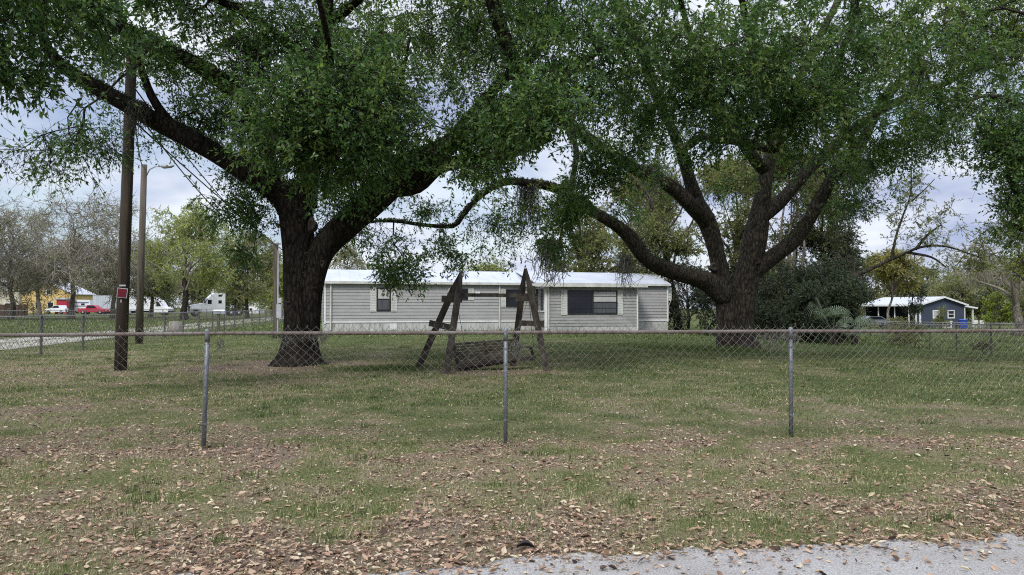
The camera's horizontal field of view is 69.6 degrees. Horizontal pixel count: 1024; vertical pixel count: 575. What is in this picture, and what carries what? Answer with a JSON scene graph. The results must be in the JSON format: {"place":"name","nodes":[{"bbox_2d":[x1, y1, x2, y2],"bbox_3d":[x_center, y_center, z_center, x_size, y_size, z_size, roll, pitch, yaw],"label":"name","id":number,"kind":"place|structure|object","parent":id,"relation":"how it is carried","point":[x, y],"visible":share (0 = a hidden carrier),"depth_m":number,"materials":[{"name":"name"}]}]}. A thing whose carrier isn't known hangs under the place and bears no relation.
{"place":"outdoors","nodes":[
{"label":"outdoors","id":0,"kind":"place"},
{"bbox_2d":[0,317,283,349],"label":"driveway","id":1,"kind":"structure","parent":0,"point":[14,345],"depth_m":33.29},
{"bbox_2d":[0,308,1023,574],"bbox_3d":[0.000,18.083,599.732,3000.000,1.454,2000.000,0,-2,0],"label":"ground","id":2,"kind":"structure","parent":0,"point":[530,464],"depth_m":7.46,"materials":[{"name":"green plant"}]},
{"bbox_2d":[0,289,22,309],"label":"cream building","id":3,"kind":"structure","parent":2,"relation":"on","point":[3,301],"depth_m":184.99,"materials":[{"name":"beige"}]},
{"bbox_2d":[0,304,27,315],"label":"board fence","id":4,"kind":"object","parent":2,"relation":"on","point":[6,307],"visible":0.33,"depth_m":124.93,"materials":[{"name":"wood"}]},
{"bbox_2d":[0,191,30,291],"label":"bare tree","id":5,"kind":"object","parent":2,"relation":"on","point":[9,228],"visible":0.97,"depth_m":82.64,"materials":[{"name":"grey plant"}]},
{"bbox_2d":[18,298,49,315],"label":"bush","id":6,"kind":"object","parent":2,"relation":"on","point":[33,307],"visible":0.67,"depth_m":121.86,"materials":[{"name":"green plant"}]},
{"bbox_2d":[0,202,69,318],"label":"bare tree","id":7,"kind":"object","parent":2,"relation":"on","point":[12,302],"visible":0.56,"depth_m":91.58,"materials":[{"name":"grey plant"}]},
{"bbox_2d":[0,205,78,315],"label":"bare tree","id":8,"kind":"object","parent":2,"relation":"on","point":[46,230],"visible":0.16,"depth_m":119.01,"materials":[{"name":"grey plant"}]},
{"bbox_2d":[45,305,67,313],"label":"pickup truck","id":9,"kind":"object","parent":2,"relation":"on","point":[59,307],"visible":0.55,"depth_m":154.03,"materials":[{"name":"white paint"}]},
{"bbox_2d":[20,283,95,312],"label":"yellow house","id":10,"kind":"structure","parent":2,"relation":"on","point":[88,296],"depth_m":178.01,"materials":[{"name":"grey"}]},
{"bbox_2d":[54,298,75,313],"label":"red stand","id":11,"kind":"object","parent":2,"relation":"on","point":[62,301],"visible":0.3,"depth_m":165.97,"materials":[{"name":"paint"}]},
{"bbox_2d":[0,185,151,318],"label":"bare tree","id":12,"kind":"object","parent":2,"relation":"on","point":[53,273],"visible":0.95,"depth_m":86.90,"materials":[{"name":"grey plant"}]},
{"bbox_2d":[74,300,92,312],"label":"camper trailer","id":13,"kind":"object","parent":2,"relation":"on","point":[81,303],"visible":0.53,"depth_m":168.85,"materials":[{"name":"white paint"}]},
{"bbox_2d":[78,305,109,313],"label":"car","id":14,"kind":"object","parent":2,"relation":"on","point":[95,308],"visible":0.84,"depth_m":146.99,"materials":[{"name":"red paint"}]},
{"bbox_2d":[74,258,113,294],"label":"distant tree","id":15,"kind":"object","parent":2,"relation":"on","point":[100,292],"visible":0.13,"depth_m":206.76,"materials":[{"name":"grey plant"}]},
{"bbox_2d":[93,295,116,313],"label":"semi trailer","id":16,"kind":"object","parent":2,"relation":"on","point":[99,300],"visible":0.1,"depth_m":163.78,"materials":[{"name":"white metal"}]},
{"bbox_2d":[46,190,164,317],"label":"bare tree","id":17,"kind":"object","parent":2,"relation":"on","point":[113,303],"visible":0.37,"depth_m":97.71,"materials":[{"name":"grey plant"}]},
{"bbox_2d":[0,309,240,324],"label":"chain link fence","id":18,"kind":"object","parent":2,"relation":"on","point":[100,313],"visible":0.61,"depth_m":67.67,"materials":[{"name":"metal"}]},
{"bbox_2d":[114,49,136,370],"bbox_3d":[-9.162,-1.750,17.418,0.423,7.806,0.353,0,-2,0],"label":"utility pole","id":19,"kind":"object","parent":2,"relation":"on","point":[123,276],"visible":0.67,"depth_m":17.34,"materials":[{"name":"brown wood"}]},
{"bbox_2d":[136,89,275,245],"bbox_3d":[-11.159,-3.554,29.554,0.033,1.784,24.492,0,-2,-10],"label":"power line","id":20,"kind":"object","parent":19,"relation":"attached to","point":[194,166],"visible":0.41,"depth_m":23.71,"materials":[{"name":"black rubber"}]},
{"bbox_2d":[146,126,272,246],"bbox_3d":[-11.259,-3.162,29.544,0.033,1.569,24.530,0,-2,-11],"label":"power line","id":21,"kind":"object","parent":19,"relation":"attached to","point":[196,188],"visible":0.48,"depth_m":22.97,"materials":[{"name":"black rubber"}]},
{"bbox_2d":[144,130,281,249],"bbox_3d":[-13.740,-2.334,46.278,0.112,1.742,58.382,0,-2,-9],"label":"power line","id":22,"kind":"object","parent":19,"relation":"attached to","point":[147,133],"visible":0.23,"depth_m":22.29,"materials":[{"name":"black rubber"}]},
{"bbox_2d":[0,309,283,359],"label":"chain link fence","id":23,"kind":"object","parent":2,"relation":"on","point":[41,316],"visible":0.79,"depth_m":30.53,"materials":[{"name":"metal"}]},
{"bbox_2d":[99,225,189,316],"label":"leafing tree","id":24,"kind":"object","parent":2,"relation":"on","point":[154,292],"visible":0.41,"depth_m":106.42,"materials":[{"name":"green plant"}]},
{"bbox_2d":[129,297,173,314],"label":"box truck","id":25,"kind":"object","parent":2,"relation":"on","point":[159,305],"visible":0.49,"depth_m":138.84,"materials":[{"name":"white paint"}]},
{"bbox_2d":[135,164,173,343],"bbox_3d":[-14.531,-1.271,29.944,1.486,7.513,0.290,0,-2,0],"label":"street lamp","id":26,"kind":"object","parent":2,"relation":"on","point":[141,264],"visible":0.88,"depth_m":29.86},
{"bbox_2d":[134,271,181,311],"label":"distant tree","id":27,"kind":"object","parent":2,"relation":"on","point":[170,304],"visible":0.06,"depth_m":220.76,"materials":[{"name":"green plant"}]},
{"bbox_2d":[167,321,181,331],"bbox_3d":[-19.621,2.313,42.990,0.933,0.687,0.917,0,-2,0],"label":"tree stump","id":28,"kind":"object","parent":2,"relation":"on","point":[175,328],"visible":0.48,"depth_m":42.66,"materials":[{"name":"grey wood"}]},
{"bbox_2d":[131,199,242,319],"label":"leafing tree","id":29,"kind":"object","parent":2,"relation":"on","point":[174,251],"visible":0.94,"depth_m":83.32,"materials":[{"name":"green plant"}]},
{"bbox_2d":[163,264,220,308],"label":"distant tree","id":30,"kind":"object","parent":2,"relation":"on","point":[194,297],"visible":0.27,"depth_m":195.87,"materials":[{"name":"green plant"}]},
{"bbox_2d":[187,293,242,315],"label":"truck tractor","id":31,"kind":"object","parent":2,"relation":"on","point":[215,302],"visible":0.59,"depth_m":117.21,"materials":[{"name":"white paint"}]},
{"bbox_2d":[213,310,225,330],"bbox_3d":[-18.258,2.062,45.962,0.700,1.360,0.260,0,-2,0],"label":"mailbox","id":32,"kind":"object","parent":2,"relation":"on","point":[222,312],"visible":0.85,"depth_m":45.88,"materials":[{"name":"silver metal"}]},
{"bbox_2d":[208,276,255,312],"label":"distant tree","id":33,"kind":"object","parent":2,"relation":"on","point":[241,305],"visible":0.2,"depth_m":185.96,"materials":[{"name":"green plant"}]},
{"bbox_2d":[202,227,282,317],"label":"leafing tree","id":34,"kind":"object","parent":2,"relation":"on","point":[238,292],"visible":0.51,"depth_m":98.51,"materials":[{"name":"green plant"}]},
{"bbox_2d":[244,302,265,312],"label":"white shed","id":35,"kind":"structure","parent":2,"relation":"on","point":[252,307],"depth_m":169.94,"materials":[{"name":"metal"}]},
{"bbox_2d":[241,248,283,315],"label":"leafing tree","id":36,"kind":"object","parent":2,"relation":"on","point":[270,300],"visible":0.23,"depth_m":118.27,"materials":[{"name":"green plant"}]},
{"bbox_2d":[272,243,281,330],"bbox_3d":[-13.209,0.094,41.446,0.707,5.170,0.315,-1,-2,32],"label":"service pole","id":37,"kind":"object","parent":2,"relation":"on","point":[277,310],"visible":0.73,"depth_m":41.40,"materials":[{"name":"wood"}]},
{"bbox_2d":[0,0,629,366],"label":"live oak","id":38,"kind":"object","parent":2,"relation":"on","point":[353,122],"visible":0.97,"depth_m":15.25,"materials":[{"name":"green plant"}]},
{"bbox_2d":[120,98,150,140],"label":"spanish moss","id":39,"kind":"object","parent":38,"relation":"hanging from","point":[140,115],"visible":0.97,"depth_m":16.64,"materials":[{"name":"grey plant"}]},
{"bbox_2d":[221,113,277,193],"bbox_3d":[-6.238,-3.169,17.759,1.525,2.009,1.774,0,-2,0],"label":"spanish moss","id":40,"kind":"object","parent":38,"relation":"hanging from","point":[242,122],"visible":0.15,"depth_m":17.49,"materials":[{"name":"plant"}]},
{"bbox_2d":[223,31,278,96],"bbox_3d":[-6.237,-5.196,17.596,1.469,2.131,1.278,0,-2,0],"label":"spanish moss","id":41,"kind":"object","parent":38,"relation":"hanging from","point":[241,51],"visible":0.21,"depth_m":17.42,"materials":[{"name":"plant"}]},
{"bbox_2d":[328,236,377,269],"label":"leafing tree","id":42,"kind":"object","parent":2,"relation":"on","point":[356,262],"visible":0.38,"depth_m":91.41,"materials":[{"name":"green plant"}]},
{"bbox_2d":[415,268,549,373],"bbox_3d":[-0.733,0.769,17.436,2.924,2.457,1.792,0,-2,-15],"label":"swing stand","id":43,"kind":"object","parent":2,"relation":"on","point":[455,294],"visible":0.86,"depth_m":17.25,"materials":[{"name":"brown wood"}]},
{"bbox_2d":[453,302,535,369],"bbox_3d":[-0.402,1.088,17.255,2.200,1.782,0.787,0,-2,-14],"label":"swing bench","id":44,"kind":"object","parent":43,"relation":"hanging from","point":[485,353],"visible":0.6,"depth_m":16.95,"materials":[{"name":"brown wood"}]},
{"bbox_2d":[463,255,510,271],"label":"leafing tree","id":45,"kind":"object","parent":2,"relation":"on","point":[490,268],"visible":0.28,"depth_m":77.14,"materials":[{"name":"green plant"}]},
{"bbox_2d":[322,269,671,330],"bbox_3d":[-0.495,1.073,47.067,22.634,4.310,6.855,0,-2,-16],"label":"mobile home","id":46,"kind":"object","parent":2,"relation":"on","point":[587,299],"visible":0.66,"depth_m":45.27,"materials":[{"name":"plastic"}]},
{"bbox_2d":[377,287,390,310],"bbox_3d":[-7.646,0.696,43.885,0.832,1.394,0.047,0,-2,-16],"label":"window","id":47,"kind":"structure","parent":46,"relation":"in","point":[383,304],"depth_m":43.87,"materials":[{"name":"black glass"}]},
{"bbox_2d":[506,289,518,306],"bbox_3d":[0.044,0.660,46.046,0.854,1.082,0.047,0,-2,-16],"label":"window","id":48,"kind":"structure","parent":46,"relation":"in","point":[510,301],"depth_m":46.03,"materials":[{"name":"black glass"}]},
{"bbox_2d":[536,287,543,311],"bbox_3d":[1.735,0.751,45.674,0.042,1.520,1.700,0,-2,-16],"label":"window","id":49,"kind":"structure","parent":46,"relation":"in","point":[540,290],"depth_m":45.51,"materials":[{"name":"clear glass"}]},
{"bbox_2d":[567,290,616,313],"bbox_3d":[4.984,0.908,45.453,3.286,1.463,0.047,0,-2,-16],"label":"window","id":50,"kind":"structure","parent":46,"relation":"in","point":[579,301],"depth_m":45.44,"materials":[{"name":"black glass"}]},
{"bbox_2d":[0,322,1023,448],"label":"chain link fence","id":51,"kind":"object","parent":2,"relation":"on","point":[505,332],"visible":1,"depth_m":8.00,"materials":[{"name":"metal"}]},
{"bbox_2d":[271,330,328,348],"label":"vine","id":52,"kind":"object","parent":51,"relation":"attached to","point":[296,336],"visible":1,"depth_m":7.88,"materials":[{"name":"plant"}]},
{"bbox_2d":[508,339,524,361],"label":"vine","id":53,"kind":"object","parent":51,"relation":"hanging from","point":[514,345],"visible":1,"depth_m":8.04,"materials":[{"name":"plant"}]},
{"bbox_2d":[752,331,805,365],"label":"vine","id":54,"kind":"object","parent":51,"relation":"attached to","point":[777,335],"visible":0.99,"depth_m":8.40,"materials":[{"name":"green plant"}]},
{"bbox_2d":[0,337,1023,574],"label":"fallen leaves","id":55,"kind":"object","parent":2,"relation":"on","point":[315,561],"visible":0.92,"depth_m":5.20,"materials":[{"name":"brown plant"}]},
{"bbox_2d":[517,539,534,547],"bbox_3d":[0.082,1.562,4.475,0.102,0.044,0.058,-1,-2,31],"label":"scrap","id":56,"kind":"object","parent":2,"relation":"on","point":[525,542],"visible":1,"depth_m":4.47,"materials":[{"name":"black rubber"}]},
{"bbox_2d":[544,215,626,272],"bbox_3d":[6.520,-1.988,60.598,7.244,10.491,7.514,1,-2,-23],"label":"leafing tree","id":57,"kind":"object","parent":2,"relation":"on","point":[593,241],"visible":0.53,"depth_m":59.15,"materials":[{"name":"green plant"}]},
{"bbox_2d":[572,173,679,277],"bbox_3d":[10.413,-3.581,63.748,9.416,14.546,9.475,1,-2,-22],"label":"leafing tree","id":58,"kind":"object","parent":2,"relation":"on","point":[599,224],"visible":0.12,"depth_m":64.12,"materials":[{"name":"green plant"}]},
{"bbox_2d":[600,150,705,329],"bbox_3d":[9.736,-3.156,52.388,6.473,12.989,9.122,1,-2,-33],"label":"leafing tree","id":59,"kind":"object","parent":2,"relation":"on","point":[658,237],"visible":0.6,"depth_m":50.76,"materials":[{"name":"green plant"}]},
{"bbox_2d":[633,251,689,320],"bbox_3d":[11.094,0.084,55.985,4.179,6.758,5.368,1,-2,-21],"label":"shrub","id":60,"kind":"object","parent":2,"relation":"on","point":[662,278],"visible":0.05,"depth_m":55.67,"materials":[{"name":"green plant"}]},
{"bbox_2d":[347,0,1023,349],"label":"live oak","id":61,"kind":"object","parent":2,"relation":"on","point":[792,115],"visible":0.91,"depth_m":20.59,"materials":[{"name":"green plant"}]},
{"bbox_2d":[503,175,548,258],"bbox_3d":[0.435,-2.293,24.670,1.596,2.916,1.838,1,-2,-34],"label":"spanish moss","id":62,"kind":"object","parent":61,"relation":"hanging from","point":[531,191],"visible":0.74,"depth_m":24.50,"materials":[{"name":"plant"}]},
{"bbox_2d":[525,237,570,293],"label":"spanish moss","id":63,"kind":"object","parent":61,"relation":"hanging from","point":[540,252],"visible":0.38,"depth_m":39.88,"materials":[{"name":"grey plant"}]},
{"bbox_2d":[614,250,643,302],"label":"spanish moss","id":64,"kind":"object","parent":61,"relation":"hanging from","point":[626,264],"visible":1,"depth_m":26.71,"materials":[{"name":"grey plant"}]},
{"bbox_2d":[634,164,669,217],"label":"spanish moss","id":65,"kind":"object","parent":61,"relation":"hanging from","point":[652,168],"visible":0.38,"depth_m":26.99,"materials":[{"name":"plant"}]},
{"bbox_2d":[774,35,811,74],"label":"spanish moss","id":66,"kind":"object","parent":61,"relation":"hanging from","point":[795,38],"visible":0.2,"depth_m":20.05,"materials":[{"name":"plant"}]},
{"bbox_2d":[906,57,937,112],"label":"spanish moss","id":67,"kind":"object","parent":61,"relation":"hanging from","point":[926,60],"visible":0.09,"depth_m":24.05,"materials":[{"name":"plant"}]},
{"bbox_2d":[668,255,715,329],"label":"shrub","id":68,"kind":"object","parent":2,"relation":"on","point":[676,311],"visible":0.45,"depth_m":49.75,"materials":[{"name":"green plant"}]},
{"bbox_2d":[679,290,715,335],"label":"shrub","id":69,"kind":"object","parent":2,"relation":"on","point":[706,299],"visible":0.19,"depth_m":47.36,"materials":[{"name":"green plant"}]},
{"bbox_2d":[672,148,791,300],"bbox_3d":[17.277,-3.850,57.851,10.597,15.156,9.901,0,-2,0],"label":"leafing tree","id":70,"kind":"object","parent":2,"relation":"on","point":[737,227],"visible":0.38,"depth_m":56.40,"materials":[{"name":"green plant"}]},
{"bbox_2d":[728,245,768,334],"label":"shrub","id":71,"kind":"object","parent":2,"relation":"on","point":[732,268],"visible":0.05,"depth_m":52.05,"materials":[{"name":"green plant"}]},
{"bbox_2d":[754,272,782,336],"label":"shrub","id":72,"kind":"object","parent":2,"relation":"on","point":[765,299],"visible":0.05,"depth_m":49.33,"materials":[{"name":"green plant"}]},
{"bbox_2d":[754,260,797,339],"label":"shrub","id":73,"kind":"object","parent":2,"relation":"on","point":[763,322],"visible":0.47,"depth_m":43.86,"materials":[{"name":"green plant"}]},
{"bbox_2d":[730,128,851,291],"bbox_3d":[18.441,-3.788,47.856,8.136,14.542,7.528,0,-2,0],"label":"leafing tree","id":74,"kind":"object","parent":2,"relation":"on","point":[811,236],"visible":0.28,"depth_m":47.78,"materials":[{"name":"green plant"}]},
{"bbox_2d":[759,255,825,340],"bbox_3d":[15.935,0.677,41.769,3.695,5.081,3.630,-1,-2,31],"label":"shrub","id":75,"kind":"object","parent":2,"relation":"on","point":[791,283],"visible":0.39,"depth_m":41.83,"materials":[{"name":"green plant"}]},
{"bbox_2d":[779,275,836,342],"bbox_3d":[16.084,1.394,39.860,2.392,4.245,3.181,1,-2,-28],"label":"shrub","id":76,"kind":"object","parent":2,"relation":"on","point":[805,295],"visible":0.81,"depth_m":39.79,"materials":[{"name":"green plant"}]},
{"bbox_2d":[775,243,860,341],"bbox_3d":[18.091,0.406,42.784,4.320,6.055,5.146,1,-2,-22],"label":"shrub","id":77,"kind":"object","parent":2,"relation":"on","point":[820,276],"visible":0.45,"depth_m":42.53,"materials":[{"name":"green plant"}]},
{"bbox_2d":[783,145,882,283],"bbox_3d":[21.787,-3.155,50.343,6.578,13.748,6.915,-1,-2,21],"label":"leafing tree","id":78,"kind":"object","parent":2,"relation":"on","point":[857,257],"visible":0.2,"depth_m":49.73,"materials":[{"name":"green plant"}]},
{"bbox_2d":[803,297,875,344],"bbox_3d":[17.032,1.788,38.645,3.212,2.647,4.065,0,-2,0],"label":"palmetto","id":79,"kind":"object","parent":2,"relation":"on","point":[842,321],"visible":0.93,"depth_m":38.26,"materials":[{"name":"green plant"}]},
{"bbox_2d":[804,218,883,339],"bbox_3d":[20.486,-0.495,45.858,5.199,7.920,4.560,-1,-2,32],"label":"leafing tree","id":80,"kind":"object","parent":2,"relation":"on","point":[849,233],"visible":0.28,"depth_m":45.75,"materials":[{"name":"green plant"}]},
{"bbox_2d":[817,274,873,342],"bbox_3d":[18.715,1.262,42.023,3.185,4.092,3.177,0,-2,0],"label":"shrub","id":81,"kind":"object","parent":2,"relation":"on","point":[851,301],"visible":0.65,"depth_m":41.42,"materials":[{"name":"green plant"}]},
{"bbox_2d":[832,315,882,344],"bbox_3d":[18.472,2.314,39.605,2.827,1.734,2.673,0,-2,0],"label":"palmetto","id":82,"kind":"object","parent":2,"relation":"on","point":[854,338],"visible":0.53,"depth_m":39.36,"materials":[{"name":"green plant"}]},
{"bbox_2d":[858,316,886,326],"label":"car","id":83,"kind":"object","parent":2,"relation":"on","point":[878,318],"visible":0.14,"depth_m":92.09,"materials":[{"name":"silver metal"}]},
{"bbox_2d":[862,318,884,336],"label":"bush","id":84,"kind":"object","parent":2,"relation":"on","point":[879,328],"visible":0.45,"depth_m":57.91,"materials":[{"name":"green plant"}]},
{"bbox_2d":[860,253,928,312],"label":"distant tree","id":85,"kind":"object","parent":2,"relation":"on","point":[885,293],"visible":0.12,"depth_m":147.40,"materials":[{"name":"green plant"}]},
{"bbox_2d":[861,245,928,328],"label":"yellowish tree","id":86,"kind":"object","parent":2,"relation":"on","point":[893,269],"visible":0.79,"depth_m":85.50,"materials":[{"name":"green plant"}]},
{"bbox_2d":[885,316,906,328],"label":"bush","id":87,"kind":"object","parent":2,"relation":"on","point":[895,319],"visible":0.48,"depth_m":81.69,"materials":[{"name":"green plant"}]},
{"bbox_2d":[886,325,906,344],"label":"bush","id":88,"kind":"object","parent":2,"relation":"on","point":[897,336],"visible":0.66,"depth_m":39.85,"materials":[{"name":"green plant"}]},
{"bbox_2d":[895,279,927,325],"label":"dark tree","id":89,"kind":"object","parent":2,"relation":"on","point":[915,308],"visible":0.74,"depth_m":87.77,"materials":[{"name":"green plant"}]},
{"bbox_2d":[899,314,931,346],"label":"bush","id":90,"kind":"object","parent":2,"relation":"on","point":[908,335],"visible":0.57,"depth_m":37.89,"materials":[{"name":"green plant"}]},
{"bbox_2d":[861,296,977,327],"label":"blue house","id":91,"kind":"structure","parent":2,"relation":"on","point":[956,312],"depth_m":97.23,"materials":[{"name":"blue painted siding"},{"name":"white metal roofing"},{"name":"white trim"}]},
{"bbox_2d":[828,168,1013,340],"bbox_3d":[24.419,-1.996,44.059,11.102,10.442,3.552,0,-2,0],"label":"slender tree","id":92,"kind":"object","parent":2,"relation":"on","point":[969,262],"visible":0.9,"depth_m":44.07,"materials":[{"name":"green plant"}]},
{"bbox_2d":[907,260,943,296],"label":"distant tree","id":93,"kind":"object","parent":2,"relation":"on","point":[927,280],"visible":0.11,"depth_m":164.81,"materials":[{"name":"green plant"}]},
{"bbox_2d":[932,305,950,327],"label":"bush","id":94,"kind":"object","parent":2,"relation":"on","point":[940,317],"visible":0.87,"depth_m":90.74,"materials":[{"name":"green plant"}]},
{"bbox_2d":[865,320,1022,336],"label":"chain link fence","id":95,"kind":"object","parent":2,"relation":"on","point":[945,325],"visible":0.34,"depth_m":61.23,"materials":[{"name":"metal"}]},
{"bbox_2d":[881,322,1023,356],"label":"chain link fence","id":96,"kind":"object","parent":2,"relation":"on","point":[990,333],"visible":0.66,"depth_m":30.86,"materials":[{"name":"metal"}]},
{"bbox_2d":[924,266,993,322],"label":"distant tree","id":97,"kind":"object","parent":2,"relation":"on","point":[960,294],"visible":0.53,"depth_m":125.00,"materials":[{"name":"green plant"}]},
{"bbox_2d":[905,0,1023,261],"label":"live oak","id":98,"kind":"object","parent":2,"relation":"on","point":[1004,141],"visible":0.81,"depth_m":19.31,"materials":[{"name":"green plant"}]},
{"bbox_2d":[928,259,1023,320],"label":"distant tree","id":99,"kind":"object","parent":2,"relation":"on","point":[987,288],"visible":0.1,"depth_m":147.56,"materials":[{"name":"green plant"}]},
{"bbox_2d":[940,207,1023,335],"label":"bare tree","id":100,"kind":"object","parent":2,"relation":"on","point":[1014,295],"visible":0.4,"depth_m":66.27,"materials":[{"name":"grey plant"}]},
{"bbox_2d":[966,336,998,353],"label":"bush","id":101,"kind":"object","parent":2,"relation":"on","point":[980,345],"visible":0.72,"depth_m":29.84,"materials":[{"name":"plant"}]},
{"bbox_2d":[971,291,1011,323],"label":"dark bush","id":102,"kind":"object","parent":2,"relation":"on","point":[980,304],"visible":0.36,"depth_m":112.65,"materials":[{"name":"green plant"}]},
{"bbox_2d":[968,215,1023,284],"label":"green tree","id":103,"kind":"object","parent":2,"relation":"on","point":[1012,266],"visible":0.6,"depth_m":46.47,"materials":[{"name":"green plant"}]},
{"bbox_2d":[980,286,1023,328],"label":"lime bush","id":104,"kind":"object","parent":2,"relation":"on","point":[1007,313],"visible":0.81,"depth_m":91.92,"materials":[{"name":"green plant"}]},
{"bbox_2d":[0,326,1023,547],"bbox_3d":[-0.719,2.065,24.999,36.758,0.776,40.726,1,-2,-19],"label":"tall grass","id":105,"kind":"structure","parent":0,"point":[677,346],"depth_m":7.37,"materials":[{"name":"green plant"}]},
{"bbox_2d":[0,0,1023,307],"label":"sky","id":106,"kind":"structure","parent":0,"point":[165,187],"materials":[{"name":"white"}]},
{"bbox_2d":[173,533,1023,574],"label":"road","id":107,"kind":"structure","parent":0,"point":[700,563],"depth_m":4.23,"materials":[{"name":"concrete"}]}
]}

